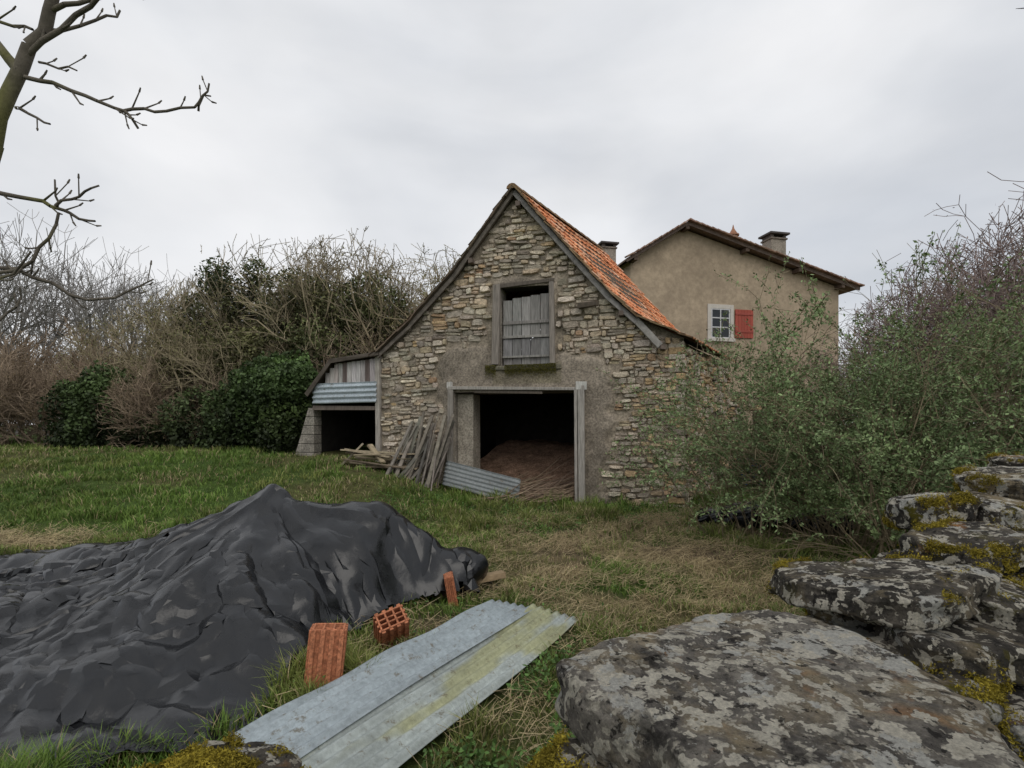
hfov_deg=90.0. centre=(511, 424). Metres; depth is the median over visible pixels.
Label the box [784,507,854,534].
crumpled black plastic
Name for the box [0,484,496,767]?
tarpaulin covered pile
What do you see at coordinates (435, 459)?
leaning timbers
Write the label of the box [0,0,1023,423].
sky
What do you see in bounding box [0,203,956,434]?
distant trees
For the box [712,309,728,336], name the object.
window glass
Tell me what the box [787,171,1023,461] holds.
thorn tree
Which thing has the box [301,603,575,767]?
corrugated metal sheet
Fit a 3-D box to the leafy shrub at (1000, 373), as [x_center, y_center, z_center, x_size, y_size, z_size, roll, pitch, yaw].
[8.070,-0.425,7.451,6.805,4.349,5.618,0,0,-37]
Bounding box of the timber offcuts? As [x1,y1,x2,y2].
[477,570,505,583]
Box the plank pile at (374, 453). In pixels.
[340,443,426,469]
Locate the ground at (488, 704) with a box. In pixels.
[0,426,1014,767]
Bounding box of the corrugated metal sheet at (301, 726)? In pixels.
[232,599,532,758]
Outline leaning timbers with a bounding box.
[386,411,454,490]
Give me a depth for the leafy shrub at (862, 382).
6.40 m
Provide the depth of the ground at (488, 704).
7.20 m
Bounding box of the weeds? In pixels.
[247,482,707,767]
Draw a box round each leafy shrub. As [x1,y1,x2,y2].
[581,314,990,543]
[612,224,1023,555]
[641,230,1023,550]
[662,361,1023,571]
[839,272,1023,492]
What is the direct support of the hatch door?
in the stone barn
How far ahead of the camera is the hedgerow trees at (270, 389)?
15.25 m
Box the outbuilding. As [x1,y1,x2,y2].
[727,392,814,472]
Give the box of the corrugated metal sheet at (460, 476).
[442,460,520,501]
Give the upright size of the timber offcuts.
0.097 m
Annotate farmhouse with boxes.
[598,218,864,451]
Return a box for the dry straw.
[0,482,890,767]
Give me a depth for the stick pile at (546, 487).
10.74 m
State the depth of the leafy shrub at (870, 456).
5.64 m
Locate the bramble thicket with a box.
[0,314,385,448]
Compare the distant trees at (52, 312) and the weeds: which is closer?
the weeds
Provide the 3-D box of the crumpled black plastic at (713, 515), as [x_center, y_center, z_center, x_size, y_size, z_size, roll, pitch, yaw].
[3.725,1.514,8.301,1.506,0.523,0.908,0,0,0]
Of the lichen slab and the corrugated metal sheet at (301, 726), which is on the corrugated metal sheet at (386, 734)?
the corrugated metal sheet at (301, 726)
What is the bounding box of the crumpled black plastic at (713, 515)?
[694,501,783,531]
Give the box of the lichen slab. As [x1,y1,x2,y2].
[555,609,1023,767]
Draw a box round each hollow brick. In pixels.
[304,623,347,689]
[373,603,408,650]
[443,571,458,606]
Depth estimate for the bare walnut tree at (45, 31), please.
4.00 m
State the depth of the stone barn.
11.02 m
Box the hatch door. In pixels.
[503,293,549,365]
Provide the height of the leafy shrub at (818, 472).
3.354 m
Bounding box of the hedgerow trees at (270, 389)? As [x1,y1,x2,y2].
[37,226,460,453]
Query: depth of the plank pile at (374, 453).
10.92 m
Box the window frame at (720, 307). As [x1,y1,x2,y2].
[707,304,735,341]
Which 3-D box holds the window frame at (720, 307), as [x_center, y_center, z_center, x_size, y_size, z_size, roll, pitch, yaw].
[8.912,-4.330,21.821,1.320,1.580,0.100,0,0,-12]
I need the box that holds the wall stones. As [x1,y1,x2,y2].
[186,454,1023,767]
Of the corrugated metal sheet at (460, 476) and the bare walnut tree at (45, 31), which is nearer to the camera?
the bare walnut tree at (45, 31)
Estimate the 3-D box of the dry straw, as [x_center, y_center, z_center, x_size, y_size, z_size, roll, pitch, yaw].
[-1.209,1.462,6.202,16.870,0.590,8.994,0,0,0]
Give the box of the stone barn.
[296,183,734,506]
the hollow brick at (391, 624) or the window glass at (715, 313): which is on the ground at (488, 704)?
the hollow brick at (391, 624)
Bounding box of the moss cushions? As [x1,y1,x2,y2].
[119,451,1023,767]
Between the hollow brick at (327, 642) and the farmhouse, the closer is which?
the hollow brick at (327, 642)
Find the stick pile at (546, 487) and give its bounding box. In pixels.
[472,457,574,504]
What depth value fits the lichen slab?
1.22 m
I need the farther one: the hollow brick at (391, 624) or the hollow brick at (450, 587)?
the hollow brick at (450, 587)
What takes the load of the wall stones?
on the ground at (488, 704)
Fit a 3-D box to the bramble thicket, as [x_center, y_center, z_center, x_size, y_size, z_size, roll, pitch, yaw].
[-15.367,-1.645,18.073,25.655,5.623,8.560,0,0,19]
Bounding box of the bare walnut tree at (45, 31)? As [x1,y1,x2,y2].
[0,0,216,320]
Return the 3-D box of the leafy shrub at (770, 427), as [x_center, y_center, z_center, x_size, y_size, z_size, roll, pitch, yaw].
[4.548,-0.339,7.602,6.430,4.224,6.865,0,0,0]
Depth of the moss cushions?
1.51 m
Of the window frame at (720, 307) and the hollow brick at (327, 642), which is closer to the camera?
the hollow brick at (327, 642)

